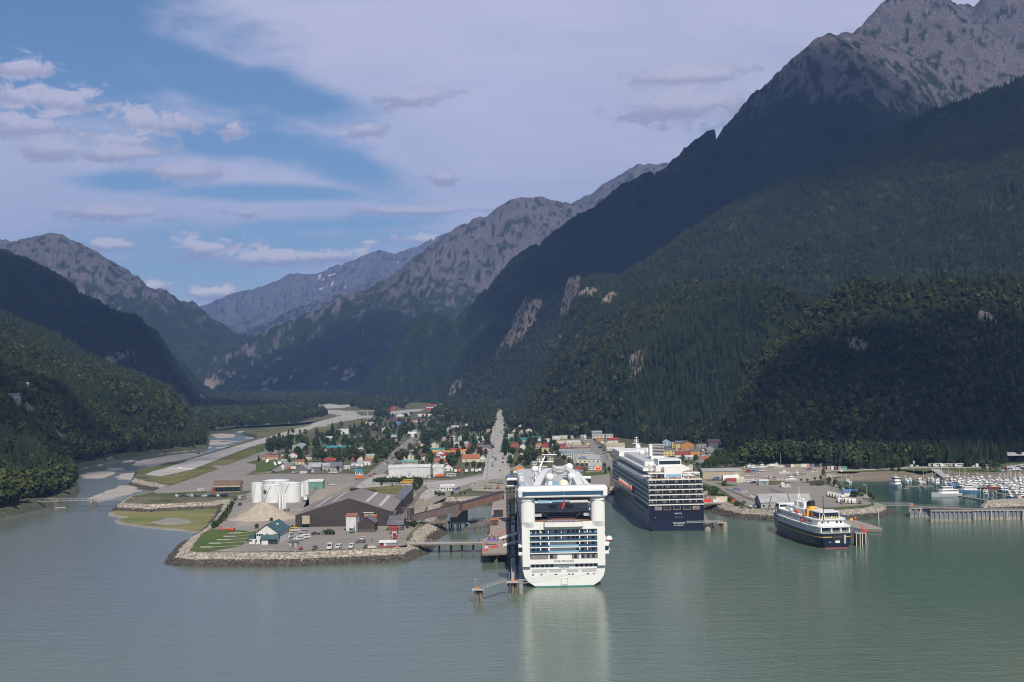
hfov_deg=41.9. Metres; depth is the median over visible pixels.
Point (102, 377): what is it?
forest
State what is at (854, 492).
bush
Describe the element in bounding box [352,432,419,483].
road
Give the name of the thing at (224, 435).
gravel bar
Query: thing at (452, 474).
motorhome
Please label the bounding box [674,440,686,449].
building
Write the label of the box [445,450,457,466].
leafy tree
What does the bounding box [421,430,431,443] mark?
leafy tree
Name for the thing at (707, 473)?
warehouse
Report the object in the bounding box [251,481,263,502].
storage tank
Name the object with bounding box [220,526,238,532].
helicopter
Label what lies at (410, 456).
house
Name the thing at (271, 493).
storage tank
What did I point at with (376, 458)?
leafy tree
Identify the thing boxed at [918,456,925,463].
leafy tree
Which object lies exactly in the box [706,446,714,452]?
shed
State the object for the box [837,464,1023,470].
road
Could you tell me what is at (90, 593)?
water
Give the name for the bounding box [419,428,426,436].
leafy tree
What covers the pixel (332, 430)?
spruce tree
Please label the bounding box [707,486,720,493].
bush
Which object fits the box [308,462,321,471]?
building
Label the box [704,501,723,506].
access pier
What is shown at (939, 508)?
sea wall walk
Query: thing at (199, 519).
marsh
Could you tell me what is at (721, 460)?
leafy tree
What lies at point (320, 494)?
yard
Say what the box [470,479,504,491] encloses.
gravel lot
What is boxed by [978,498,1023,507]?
breakwater
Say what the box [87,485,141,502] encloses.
gravel bar
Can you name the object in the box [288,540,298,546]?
hut
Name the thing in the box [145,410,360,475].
runway
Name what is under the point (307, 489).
storage tank
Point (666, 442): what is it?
house
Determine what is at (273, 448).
leafy tree
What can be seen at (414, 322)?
mountains
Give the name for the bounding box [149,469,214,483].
verge
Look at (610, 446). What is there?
building
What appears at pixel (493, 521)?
pier cabin
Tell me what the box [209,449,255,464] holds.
verge
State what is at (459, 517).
transfer tower
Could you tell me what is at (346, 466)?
building
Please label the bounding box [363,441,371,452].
leafy tree
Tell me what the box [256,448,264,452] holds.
verge
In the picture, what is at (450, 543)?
footbridge
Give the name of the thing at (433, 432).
leafy tree
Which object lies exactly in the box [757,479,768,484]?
booth
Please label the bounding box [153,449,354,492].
airport apron
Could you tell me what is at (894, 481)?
tour boat
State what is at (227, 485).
airport terminal
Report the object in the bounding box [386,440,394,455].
leafy tree
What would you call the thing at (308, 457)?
house
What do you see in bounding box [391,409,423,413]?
gravel flat
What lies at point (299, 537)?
van
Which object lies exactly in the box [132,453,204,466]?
gravel bar
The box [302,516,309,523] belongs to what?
loading door
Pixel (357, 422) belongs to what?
verge
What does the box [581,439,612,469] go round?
road
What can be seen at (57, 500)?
river bridge
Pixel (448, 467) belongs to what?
house
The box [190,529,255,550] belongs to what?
lawn
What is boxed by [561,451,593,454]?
building
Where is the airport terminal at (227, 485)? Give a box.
[213,480,242,491]
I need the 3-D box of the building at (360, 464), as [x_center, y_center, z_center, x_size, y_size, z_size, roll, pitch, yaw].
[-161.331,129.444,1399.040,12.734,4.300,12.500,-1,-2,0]
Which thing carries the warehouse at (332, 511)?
on the yard at (321, 541)
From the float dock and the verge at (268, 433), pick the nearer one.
the float dock
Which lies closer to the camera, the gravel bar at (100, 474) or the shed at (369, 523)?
the shed at (369, 523)
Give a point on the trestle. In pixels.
(485, 521)
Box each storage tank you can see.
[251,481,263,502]
[262,478,289,483]
[262,482,280,502]
[280,480,300,502]
[299,481,304,496]
[304,480,308,494]
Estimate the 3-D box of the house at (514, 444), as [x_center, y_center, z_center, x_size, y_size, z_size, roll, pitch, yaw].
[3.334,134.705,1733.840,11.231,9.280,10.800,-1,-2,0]
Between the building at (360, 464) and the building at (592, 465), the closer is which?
the building at (592, 465)
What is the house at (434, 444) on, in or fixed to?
on the ground at (151, 498)
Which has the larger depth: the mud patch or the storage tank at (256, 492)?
the storage tank at (256, 492)
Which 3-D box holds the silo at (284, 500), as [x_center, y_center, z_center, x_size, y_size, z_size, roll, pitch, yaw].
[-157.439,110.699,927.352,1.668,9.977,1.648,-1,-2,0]
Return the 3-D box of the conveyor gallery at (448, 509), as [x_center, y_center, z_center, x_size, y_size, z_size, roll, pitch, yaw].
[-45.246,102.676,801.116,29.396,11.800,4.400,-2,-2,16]
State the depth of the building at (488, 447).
1634.29 m
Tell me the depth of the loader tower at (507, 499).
809.19 m
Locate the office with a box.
[387,519,404,530]
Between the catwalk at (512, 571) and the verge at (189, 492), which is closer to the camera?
the catwalk at (512, 571)
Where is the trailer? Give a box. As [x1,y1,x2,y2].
[781,484,790,487]
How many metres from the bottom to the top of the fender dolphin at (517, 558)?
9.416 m
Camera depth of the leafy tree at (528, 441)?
1732.94 m
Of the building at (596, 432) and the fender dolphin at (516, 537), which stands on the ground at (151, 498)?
the building at (596, 432)
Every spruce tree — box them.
[288,434,293,449]
[297,447,301,459]
[315,430,318,443]
[329,422,335,437]
[397,430,401,440]
[442,423,447,436]
[471,433,475,447]
[500,438,507,451]
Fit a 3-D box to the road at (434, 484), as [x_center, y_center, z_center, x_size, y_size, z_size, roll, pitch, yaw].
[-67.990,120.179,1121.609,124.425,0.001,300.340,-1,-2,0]
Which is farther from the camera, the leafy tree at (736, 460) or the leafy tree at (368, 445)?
the leafy tree at (368, 445)
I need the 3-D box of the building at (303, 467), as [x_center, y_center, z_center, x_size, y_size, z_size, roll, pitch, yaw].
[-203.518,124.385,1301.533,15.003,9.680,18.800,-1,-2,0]
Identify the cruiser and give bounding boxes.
[785,476,796,479]
[916,476,923,482]
[1007,492,1014,497]
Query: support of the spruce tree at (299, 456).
on the ground at (151, 498)
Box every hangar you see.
[292,443,305,450]
[339,429,349,433]
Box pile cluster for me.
[853,526,868,545]
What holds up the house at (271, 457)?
on the ground at (151, 498)
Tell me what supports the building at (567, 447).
on the ground at (151, 498)
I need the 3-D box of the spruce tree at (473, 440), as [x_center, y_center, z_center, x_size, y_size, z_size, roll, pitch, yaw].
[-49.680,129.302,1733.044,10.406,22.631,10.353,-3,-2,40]
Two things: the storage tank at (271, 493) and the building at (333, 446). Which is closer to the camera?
the storage tank at (271, 493)
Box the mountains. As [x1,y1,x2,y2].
[0,0,1023,467]
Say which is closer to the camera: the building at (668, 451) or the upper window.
the upper window
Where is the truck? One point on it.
(351, 528)
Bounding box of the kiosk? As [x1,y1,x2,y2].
[379,540,396,546]
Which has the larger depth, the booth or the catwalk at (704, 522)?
the booth
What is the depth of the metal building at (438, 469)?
1220.81 m
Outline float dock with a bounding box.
[958,496,988,500]
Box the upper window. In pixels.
[775,509,841,523]
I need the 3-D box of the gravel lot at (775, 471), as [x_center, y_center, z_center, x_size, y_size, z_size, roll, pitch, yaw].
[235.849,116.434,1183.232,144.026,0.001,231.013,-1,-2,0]
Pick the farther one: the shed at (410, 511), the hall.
the hall
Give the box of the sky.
[0,0,979,305]
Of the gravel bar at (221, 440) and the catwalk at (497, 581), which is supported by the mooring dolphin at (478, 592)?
the catwalk at (497, 581)
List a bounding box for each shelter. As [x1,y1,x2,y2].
[390,526,398,533]
[1007,452,1023,461]
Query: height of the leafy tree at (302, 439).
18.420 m
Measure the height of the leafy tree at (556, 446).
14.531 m
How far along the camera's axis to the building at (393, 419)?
2982.35 m
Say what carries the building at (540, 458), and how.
on the ground at (151, 498)
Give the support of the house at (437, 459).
on the ground at (151, 498)
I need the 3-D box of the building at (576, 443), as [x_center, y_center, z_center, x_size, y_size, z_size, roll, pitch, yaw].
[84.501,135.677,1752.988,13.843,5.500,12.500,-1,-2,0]
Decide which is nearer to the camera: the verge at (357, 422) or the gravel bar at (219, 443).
the gravel bar at (219, 443)
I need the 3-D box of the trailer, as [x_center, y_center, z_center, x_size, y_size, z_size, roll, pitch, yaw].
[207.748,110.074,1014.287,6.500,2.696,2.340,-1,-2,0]
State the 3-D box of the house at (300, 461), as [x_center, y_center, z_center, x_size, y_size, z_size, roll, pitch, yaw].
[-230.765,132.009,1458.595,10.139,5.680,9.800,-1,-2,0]
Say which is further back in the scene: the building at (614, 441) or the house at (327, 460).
the building at (614, 441)
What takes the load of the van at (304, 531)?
on the yard at (321, 541)
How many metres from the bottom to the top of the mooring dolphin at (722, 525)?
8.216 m
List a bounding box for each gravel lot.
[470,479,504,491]
[720,465,836,481]
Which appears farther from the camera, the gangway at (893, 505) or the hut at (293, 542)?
the gangway at (893, 505)
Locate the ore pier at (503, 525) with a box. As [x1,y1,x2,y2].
[481,495,509,562]
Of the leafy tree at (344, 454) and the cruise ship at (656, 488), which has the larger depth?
the leafy tree at (344, 454)
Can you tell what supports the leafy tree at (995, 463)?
on the ground at (151, 498)
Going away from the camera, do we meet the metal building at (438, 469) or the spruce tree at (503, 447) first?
the metal building at (438, 469)
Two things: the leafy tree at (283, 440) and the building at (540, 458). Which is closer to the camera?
the building at (540, 458)
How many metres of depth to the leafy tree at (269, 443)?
1661.77 m
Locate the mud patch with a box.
[151,517,191,524]
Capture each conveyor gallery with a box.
[412,503,459,520]
[458,491,503,510]
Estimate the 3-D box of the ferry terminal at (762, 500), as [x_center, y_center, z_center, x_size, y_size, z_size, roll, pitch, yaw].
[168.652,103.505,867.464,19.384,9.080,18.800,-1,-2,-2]
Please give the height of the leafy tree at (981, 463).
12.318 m
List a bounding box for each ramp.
[850,527,863,531]
[931,469,947,477]
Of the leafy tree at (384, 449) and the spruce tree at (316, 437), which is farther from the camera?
the spruce tree at (316, 437)
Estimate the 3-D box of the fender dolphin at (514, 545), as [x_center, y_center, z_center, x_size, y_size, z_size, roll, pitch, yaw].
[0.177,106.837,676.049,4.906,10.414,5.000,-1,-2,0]
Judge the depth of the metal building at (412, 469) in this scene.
1237.41 m
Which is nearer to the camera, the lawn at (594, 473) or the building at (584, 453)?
the lawn at (594, 473)
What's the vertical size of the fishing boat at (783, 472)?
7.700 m
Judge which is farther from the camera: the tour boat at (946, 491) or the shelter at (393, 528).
the tour boat at (946, 491)
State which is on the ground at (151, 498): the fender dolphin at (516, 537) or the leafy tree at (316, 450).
the leafy tree at (316, 450)
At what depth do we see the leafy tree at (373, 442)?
1714.80 m
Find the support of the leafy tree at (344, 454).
on the ground at (151, 498)
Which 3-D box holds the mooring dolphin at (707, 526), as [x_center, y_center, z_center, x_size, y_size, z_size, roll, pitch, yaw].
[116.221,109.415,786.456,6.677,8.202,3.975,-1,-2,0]
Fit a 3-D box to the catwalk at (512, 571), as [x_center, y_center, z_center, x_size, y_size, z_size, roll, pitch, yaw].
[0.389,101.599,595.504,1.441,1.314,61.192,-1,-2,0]
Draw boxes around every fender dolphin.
[508,541,516,558]
[509,521,516,531]
[509,530,517,545]
[509,552,518,568]
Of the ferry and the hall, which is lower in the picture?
the ferry
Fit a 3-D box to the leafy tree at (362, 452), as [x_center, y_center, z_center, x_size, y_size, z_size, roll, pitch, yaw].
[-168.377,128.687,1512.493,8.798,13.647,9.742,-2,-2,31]
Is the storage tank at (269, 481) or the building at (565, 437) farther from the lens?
the building at (565, 437)
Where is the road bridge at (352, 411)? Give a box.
[330,410,374,419]
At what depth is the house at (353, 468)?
1318.35 m
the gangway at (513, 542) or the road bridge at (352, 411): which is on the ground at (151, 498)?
the road bridge at (352, 411)
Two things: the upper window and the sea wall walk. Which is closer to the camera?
the upper window
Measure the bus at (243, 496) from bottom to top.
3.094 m
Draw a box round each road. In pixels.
[253,461,294,473]
[260,474,406,483]
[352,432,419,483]
[356,473,504,498]
[483,410,509,475]
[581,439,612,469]
[586,470,609,486]
[693,446,710,463]
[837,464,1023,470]
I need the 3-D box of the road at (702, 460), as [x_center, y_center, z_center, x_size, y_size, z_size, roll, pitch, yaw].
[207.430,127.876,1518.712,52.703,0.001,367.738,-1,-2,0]
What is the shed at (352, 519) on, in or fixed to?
on the yard at (321, 541)
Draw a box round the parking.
[703,479,871,507]
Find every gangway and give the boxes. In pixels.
[499,532,516,539]
[503,541,518,546]
[876,503,909,505]
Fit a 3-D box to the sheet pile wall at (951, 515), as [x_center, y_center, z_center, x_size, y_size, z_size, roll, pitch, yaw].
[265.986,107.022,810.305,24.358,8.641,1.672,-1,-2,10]
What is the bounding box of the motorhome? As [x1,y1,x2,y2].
[446,473,455,476]
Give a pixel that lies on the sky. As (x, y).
(209, 151)
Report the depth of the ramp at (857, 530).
749.22 m
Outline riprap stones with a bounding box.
[111,473,1023,566]
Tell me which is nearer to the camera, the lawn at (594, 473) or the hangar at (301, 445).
the lawn at (594, 473)
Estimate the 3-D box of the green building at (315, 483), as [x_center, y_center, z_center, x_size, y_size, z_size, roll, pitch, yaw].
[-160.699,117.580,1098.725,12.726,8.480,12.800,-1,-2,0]
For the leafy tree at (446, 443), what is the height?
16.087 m
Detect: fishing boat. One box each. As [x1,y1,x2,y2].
[779,470,790,473]
[957,482,964,487]
[973,479,988,488]
[986,482,1002,488]
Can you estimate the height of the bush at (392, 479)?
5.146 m
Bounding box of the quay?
[504,479,516,492]
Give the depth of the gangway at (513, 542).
685.80 m
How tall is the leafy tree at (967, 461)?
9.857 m
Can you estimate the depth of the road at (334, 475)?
1266.06 m
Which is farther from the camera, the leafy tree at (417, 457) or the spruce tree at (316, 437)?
the spruce tree at (316, 437)
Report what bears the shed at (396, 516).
on the yard at (321, 541)
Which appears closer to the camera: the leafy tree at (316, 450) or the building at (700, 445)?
the leafy tree at (316, 450)
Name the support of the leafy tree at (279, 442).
on the ground at (151, 498)
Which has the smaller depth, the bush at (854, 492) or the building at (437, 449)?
the bush at (854, 492)
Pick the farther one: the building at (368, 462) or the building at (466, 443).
the building at (466, 443)
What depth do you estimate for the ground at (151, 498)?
1368.49 m
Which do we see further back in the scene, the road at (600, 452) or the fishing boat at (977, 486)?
the road at (600, 452)
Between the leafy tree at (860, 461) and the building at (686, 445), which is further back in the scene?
the building at (686, 445)
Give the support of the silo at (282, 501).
on the yard at (321, 541)
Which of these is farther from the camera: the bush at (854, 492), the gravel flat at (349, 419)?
the gravel flat at (349, 419)
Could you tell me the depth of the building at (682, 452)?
1465.66 m
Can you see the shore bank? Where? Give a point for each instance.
(871, 476)
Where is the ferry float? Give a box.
[844,519,882,532]
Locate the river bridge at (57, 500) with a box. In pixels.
[21,497,130,505]
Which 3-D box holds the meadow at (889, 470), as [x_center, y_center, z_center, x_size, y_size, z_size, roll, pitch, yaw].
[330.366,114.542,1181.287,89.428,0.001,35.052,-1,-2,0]
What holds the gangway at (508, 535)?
on the ore pier at (503, 525)
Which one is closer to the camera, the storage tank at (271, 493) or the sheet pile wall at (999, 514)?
the sheet pile wall at (999, 514)
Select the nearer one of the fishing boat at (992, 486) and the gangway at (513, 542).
the gangway at (513, 542)
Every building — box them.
[247,519,290,544]
[294,463,311,473]
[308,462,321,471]
[308,479,324,488]
[322,445,351,450]
[322,463,329,470]
[329,462,343,471]
[343,465,350,468]
[351,462,363,466]
[357,460,371,464]
[388,464,431,475]
[390,417,404,420]
[406,418,424,421]
[429,448,444,450]
[432,464,444,475]
[453,442,468,447]
[460,449,475,453]
[462,454,479,461]
[479,444,490,452]
[514,464,523,470]
[537,456,552,461]
[541,442,548,447]
[559,435,573,438]
[559,448,589,451]
[560,447,574,448]
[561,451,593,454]
[566,440,580,443]
[571,442,581,444]
[572,445,588,448]
[572,455,599,462]
[574,453,595,454]
[587,462,601,469]
[591,431,601,436]
[592,434,612,438]
[600,440,617,442]
[605,443,624,450]
[663,448,674,455]
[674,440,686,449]
[674,450,689,455]
[675,455,692,458]
[680,441,693,449]
[689,449,699,455]
[695,444,706,447]
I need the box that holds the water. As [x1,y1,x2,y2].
[0,421,1023,681]
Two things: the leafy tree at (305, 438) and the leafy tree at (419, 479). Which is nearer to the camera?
the leafy tree at (419, 479)
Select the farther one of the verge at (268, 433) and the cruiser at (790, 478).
the verge at (268, 433)
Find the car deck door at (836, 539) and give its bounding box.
[832,535,845,543]
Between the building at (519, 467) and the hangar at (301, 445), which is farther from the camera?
the hangar at (301, 445)
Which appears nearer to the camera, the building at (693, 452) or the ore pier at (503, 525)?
the ore pier at (503, 525)
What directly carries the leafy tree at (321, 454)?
on the ground at (151, 498)
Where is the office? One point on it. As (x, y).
(392, 522)
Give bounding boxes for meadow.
[364,485,402,493]
[837,469,932,471]
[949,468,1000,471]
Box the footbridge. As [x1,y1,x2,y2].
[409,540,482,551]
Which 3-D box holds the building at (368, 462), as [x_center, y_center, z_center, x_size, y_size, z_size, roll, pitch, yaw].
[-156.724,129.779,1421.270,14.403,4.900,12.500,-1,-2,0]
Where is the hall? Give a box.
[706,439,721,447]
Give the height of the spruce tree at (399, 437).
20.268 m
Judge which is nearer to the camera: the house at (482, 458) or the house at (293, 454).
the house at (482, 458)
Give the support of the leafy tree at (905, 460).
on the ground at (151, 498)
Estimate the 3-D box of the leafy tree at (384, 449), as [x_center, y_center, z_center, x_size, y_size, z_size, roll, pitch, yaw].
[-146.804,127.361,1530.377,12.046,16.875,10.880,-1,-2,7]
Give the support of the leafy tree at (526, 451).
on the ground at (151, 498)
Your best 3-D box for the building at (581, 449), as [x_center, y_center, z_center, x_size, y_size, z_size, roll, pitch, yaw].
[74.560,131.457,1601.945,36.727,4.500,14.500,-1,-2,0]
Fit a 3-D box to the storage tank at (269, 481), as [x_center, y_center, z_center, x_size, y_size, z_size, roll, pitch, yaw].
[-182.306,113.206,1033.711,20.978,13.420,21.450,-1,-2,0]
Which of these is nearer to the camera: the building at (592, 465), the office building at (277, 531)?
the office building at (277, 531)
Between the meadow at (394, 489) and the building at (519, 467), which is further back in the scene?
the building at (519, 467)
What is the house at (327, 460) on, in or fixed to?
on the ground at (151, 498)
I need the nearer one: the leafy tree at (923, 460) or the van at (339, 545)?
the van at (339, 545)
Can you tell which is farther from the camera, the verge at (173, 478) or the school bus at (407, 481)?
the verge at (173, 478)
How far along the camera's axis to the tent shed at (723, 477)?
1104.29 m
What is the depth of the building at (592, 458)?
1381.70 m
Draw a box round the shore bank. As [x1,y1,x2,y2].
[0,426,1023,566]
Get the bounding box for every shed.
[345,513,359,530]
[357,469,363,474]
[358,514,377,531]
[389,515,405,524]
[394,485,413,512]
[407,507,413,519]
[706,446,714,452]
[721,475,738,480]
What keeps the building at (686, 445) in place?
on the ground at (151, 498)
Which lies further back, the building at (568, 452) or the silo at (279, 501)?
the building at (568, 452)
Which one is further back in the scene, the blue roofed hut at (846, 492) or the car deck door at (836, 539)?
the blue roofed hut at (846, 492)
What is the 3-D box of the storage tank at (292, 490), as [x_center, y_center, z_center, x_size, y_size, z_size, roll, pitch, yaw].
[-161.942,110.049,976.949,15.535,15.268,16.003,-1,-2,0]
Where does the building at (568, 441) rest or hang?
on the ground at (151, 498)
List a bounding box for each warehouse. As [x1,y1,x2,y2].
[295,488,401,526]
[699,468,740,478]
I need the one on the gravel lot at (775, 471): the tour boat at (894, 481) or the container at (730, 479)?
the container at (730, 479)
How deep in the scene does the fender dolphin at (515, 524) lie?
768.77 m
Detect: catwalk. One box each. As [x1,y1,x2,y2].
[480,578,506,588]
[511,561,514,580]
[686,520,719,522]
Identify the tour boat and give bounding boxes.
[888,476,901,488]
[931,484,961,496]
[959,484,979,492]
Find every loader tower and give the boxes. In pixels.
[505,488,510,521]
[509,487,515,522]
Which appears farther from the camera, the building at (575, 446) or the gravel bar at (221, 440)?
the gravel bar at (221, 440)
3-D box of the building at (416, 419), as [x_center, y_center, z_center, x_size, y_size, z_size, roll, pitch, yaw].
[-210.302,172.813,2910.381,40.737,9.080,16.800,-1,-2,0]
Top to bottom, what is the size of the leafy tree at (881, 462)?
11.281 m
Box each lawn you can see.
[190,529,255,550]
[583,471,607,475]
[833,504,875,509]
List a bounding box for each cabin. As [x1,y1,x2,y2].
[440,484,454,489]
[490,518,498,525]
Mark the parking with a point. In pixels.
(816, 493)
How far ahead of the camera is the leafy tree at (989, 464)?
1147.51 m
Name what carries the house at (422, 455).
on the ground at (151, 498)
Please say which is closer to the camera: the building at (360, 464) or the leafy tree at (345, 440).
the building at (360, 464)
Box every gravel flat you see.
[319,404,349,408]
[328,410,352,414]
[330,415,372,422]
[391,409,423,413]
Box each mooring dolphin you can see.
[472,579,483,601]
[505,572,522,593]
[704,520,714,530]
[717,520,727,530]
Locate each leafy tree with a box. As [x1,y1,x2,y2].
[264,436,274,450]
[267,440,276,452]
[274,437,285,454]
[280,435,287,452]
[299,434,305,442]
[303,436,308,444]
[311,444,323,461]
[317,449,326,461]
[333,449,339,461]
[342,450,347,459]
[343,435,348,443]
[354,435,361,442]
[359,449,365,457]
[361,434,369,443]
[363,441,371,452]
[369,437,378,450]
[373,454,379,464]
[375,441,383,453]
[379,445,387,458]
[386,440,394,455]
[414,454,421,460]
[415,477,423,487]
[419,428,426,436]
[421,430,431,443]
[428,426,439,441]
[442,439,449,450]
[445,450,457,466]
[523,449,531,456]
[524,437,530,445]
[553,442,559,451]
[717,457,724,464]
[734,458,739,466]
[856,458,865,466]
[878,458,885,468]
[883,454,891,465]
[891,453,901,464]
[903,457,909,466]
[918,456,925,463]
[964,457,970,466]
[978,458,987,470]
[985,460,993,470]
[992,461,1000,469]
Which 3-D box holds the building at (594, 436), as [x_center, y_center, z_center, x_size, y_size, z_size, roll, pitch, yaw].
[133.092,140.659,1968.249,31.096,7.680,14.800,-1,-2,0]
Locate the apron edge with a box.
[256,474,358,484]
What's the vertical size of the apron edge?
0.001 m
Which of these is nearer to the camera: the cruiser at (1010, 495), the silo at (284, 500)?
the silo at (284, 500)
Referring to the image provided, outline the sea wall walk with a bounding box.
[908,504,1023,509]
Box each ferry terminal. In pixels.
[754,493,789,507]
[787,493,810,501]
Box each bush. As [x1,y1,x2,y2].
[377,477,387,481]
[386,477,395,481]
[410,520,416,526]
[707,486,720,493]
[850,489,861,496]
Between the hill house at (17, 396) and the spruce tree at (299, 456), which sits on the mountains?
the hill house at (17, 396)
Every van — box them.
[294,535,303,539]
[298,529,308,532]
[335,543,341,548]
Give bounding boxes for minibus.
[327,542,332,548]
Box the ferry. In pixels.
[768,494,850,547]
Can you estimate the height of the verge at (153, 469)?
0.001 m
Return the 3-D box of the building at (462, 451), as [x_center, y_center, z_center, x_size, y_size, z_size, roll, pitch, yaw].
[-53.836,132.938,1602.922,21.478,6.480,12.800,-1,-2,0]
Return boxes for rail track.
[403,486,439,514]
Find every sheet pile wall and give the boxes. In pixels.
[909,508,930,516]
[930,510,971,521]
[972,510,1022,519]
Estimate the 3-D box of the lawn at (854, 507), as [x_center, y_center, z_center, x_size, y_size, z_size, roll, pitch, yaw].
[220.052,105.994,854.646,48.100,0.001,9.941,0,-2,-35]
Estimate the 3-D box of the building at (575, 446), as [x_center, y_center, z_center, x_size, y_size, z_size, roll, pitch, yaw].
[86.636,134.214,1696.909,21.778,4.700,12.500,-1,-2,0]
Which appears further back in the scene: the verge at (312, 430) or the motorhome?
the verge at (312, 430)
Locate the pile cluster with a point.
(860, 538)
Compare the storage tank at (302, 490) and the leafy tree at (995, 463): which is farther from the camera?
the leafy tree at (995, 463)
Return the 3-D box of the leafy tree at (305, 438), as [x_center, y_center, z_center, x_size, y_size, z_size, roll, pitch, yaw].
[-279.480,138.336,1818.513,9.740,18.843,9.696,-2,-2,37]
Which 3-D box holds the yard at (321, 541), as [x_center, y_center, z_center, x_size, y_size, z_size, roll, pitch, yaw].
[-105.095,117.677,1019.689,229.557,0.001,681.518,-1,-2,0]
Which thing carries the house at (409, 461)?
on the ground at (151, 498)
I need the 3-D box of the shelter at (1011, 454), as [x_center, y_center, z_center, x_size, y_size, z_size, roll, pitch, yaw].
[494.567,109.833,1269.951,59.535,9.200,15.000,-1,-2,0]
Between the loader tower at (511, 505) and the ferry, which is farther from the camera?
the loader tower at (511, 505)
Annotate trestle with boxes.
[418,518,489,530]
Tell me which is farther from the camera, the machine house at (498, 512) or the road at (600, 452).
the road at (600, 452)
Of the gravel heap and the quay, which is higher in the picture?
the quay
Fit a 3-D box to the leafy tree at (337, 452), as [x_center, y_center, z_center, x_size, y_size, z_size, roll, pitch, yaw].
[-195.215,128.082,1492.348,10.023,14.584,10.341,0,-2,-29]
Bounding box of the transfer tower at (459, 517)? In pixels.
[450,510,468,530]
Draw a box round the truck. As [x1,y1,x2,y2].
[349,526,354,532]
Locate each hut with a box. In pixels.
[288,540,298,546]
[841,489,857,495]
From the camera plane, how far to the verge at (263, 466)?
1445.19 m
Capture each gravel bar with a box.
[79,471,114,477]
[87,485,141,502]
[115,473,133,479]
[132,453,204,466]
[209,441,233,444]
[210,440,236,441]
[211,434,235,437]
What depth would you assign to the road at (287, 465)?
1400.51 m
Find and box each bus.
[238,494,245,498]
[400,479,412,482]
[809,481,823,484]
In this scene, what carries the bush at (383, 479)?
on the ground at (151, 498)
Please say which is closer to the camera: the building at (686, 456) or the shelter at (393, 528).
the shelter at (393, 528)
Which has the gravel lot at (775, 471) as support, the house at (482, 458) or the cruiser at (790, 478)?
the cruiser at (790, 478)
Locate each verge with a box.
[139,460,186,472]
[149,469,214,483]
[168,491,209,493]
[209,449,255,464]
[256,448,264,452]
[256,458,291,473]
[257,424,310,435]
[298,426,328,434]
[343,418,371,425]
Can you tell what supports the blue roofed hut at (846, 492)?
on the ground at (151, 498)
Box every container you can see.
[715,496,726,501]
[726,478,735,480]
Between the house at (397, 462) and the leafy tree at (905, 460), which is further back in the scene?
the house at (397, 462)
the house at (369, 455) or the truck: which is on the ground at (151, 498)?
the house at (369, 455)
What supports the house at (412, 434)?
on the ground at (151, 498)
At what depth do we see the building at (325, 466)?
1334.30 m
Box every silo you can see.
[278,494,280,508]
[281,493,283,509]
[284,493,285,507]
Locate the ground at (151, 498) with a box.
[0,402,1023,552]
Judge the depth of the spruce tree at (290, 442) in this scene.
1799.04 m
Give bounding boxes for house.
[8,393,21,405]
[262,455,279,459]
[288,452,297,457]
[295,459,305,464]
[305,455,313,459]
[324,458,336,462]
[351,466,358,470]
[365,454,374,457]
[394,460,401,464]
[401,460,418,463]
[404,453,414,459]
[408,432,416,436]
[420,453,426,459]
[430,442,438,447]
[433,458,447,463]
[445,464,452,470]
[480,455,485,461]
[493,508,502,516]
[511,441,518,447]
[662,439,670,445]
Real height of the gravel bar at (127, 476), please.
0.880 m
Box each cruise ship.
[507,454,611,586]
[610,437,703,530]
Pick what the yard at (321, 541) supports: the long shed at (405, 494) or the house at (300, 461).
the long shed at (405, 494)
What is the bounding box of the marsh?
[108,509,216,532]
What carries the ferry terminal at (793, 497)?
on the ground at (151, 498)
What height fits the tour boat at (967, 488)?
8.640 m
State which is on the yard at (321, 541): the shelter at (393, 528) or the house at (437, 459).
the shelter at (393, 528)
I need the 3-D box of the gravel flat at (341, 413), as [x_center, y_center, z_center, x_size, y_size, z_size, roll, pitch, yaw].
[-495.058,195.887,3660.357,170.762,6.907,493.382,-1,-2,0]
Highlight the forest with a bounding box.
[0,74,1023,502]
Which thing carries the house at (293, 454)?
on the ground at (151, 498)
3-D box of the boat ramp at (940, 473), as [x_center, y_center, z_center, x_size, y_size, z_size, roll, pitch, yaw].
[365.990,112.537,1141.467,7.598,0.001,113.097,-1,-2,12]
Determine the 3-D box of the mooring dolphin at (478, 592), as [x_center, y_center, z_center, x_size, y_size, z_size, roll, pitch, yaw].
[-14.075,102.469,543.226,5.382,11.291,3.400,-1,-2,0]
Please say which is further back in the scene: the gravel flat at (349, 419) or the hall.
the gravel flat at (349, 419)
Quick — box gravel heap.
[229,501,294,521]
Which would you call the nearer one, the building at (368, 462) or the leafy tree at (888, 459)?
the leafy tree at (888, 459)
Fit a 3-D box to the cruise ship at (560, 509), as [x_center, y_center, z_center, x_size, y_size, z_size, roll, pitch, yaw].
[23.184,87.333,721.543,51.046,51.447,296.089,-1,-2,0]
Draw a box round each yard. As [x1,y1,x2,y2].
[190,465,521,551]
[235,485,348,527]
[406,493,431,527]
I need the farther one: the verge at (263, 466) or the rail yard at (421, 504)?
the verge at (263, 466)
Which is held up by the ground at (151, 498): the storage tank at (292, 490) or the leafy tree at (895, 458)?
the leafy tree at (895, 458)
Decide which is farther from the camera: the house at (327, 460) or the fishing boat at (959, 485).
the house at (327, 460)
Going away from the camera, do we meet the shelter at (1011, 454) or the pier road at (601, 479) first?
the pier road at (601, 479)

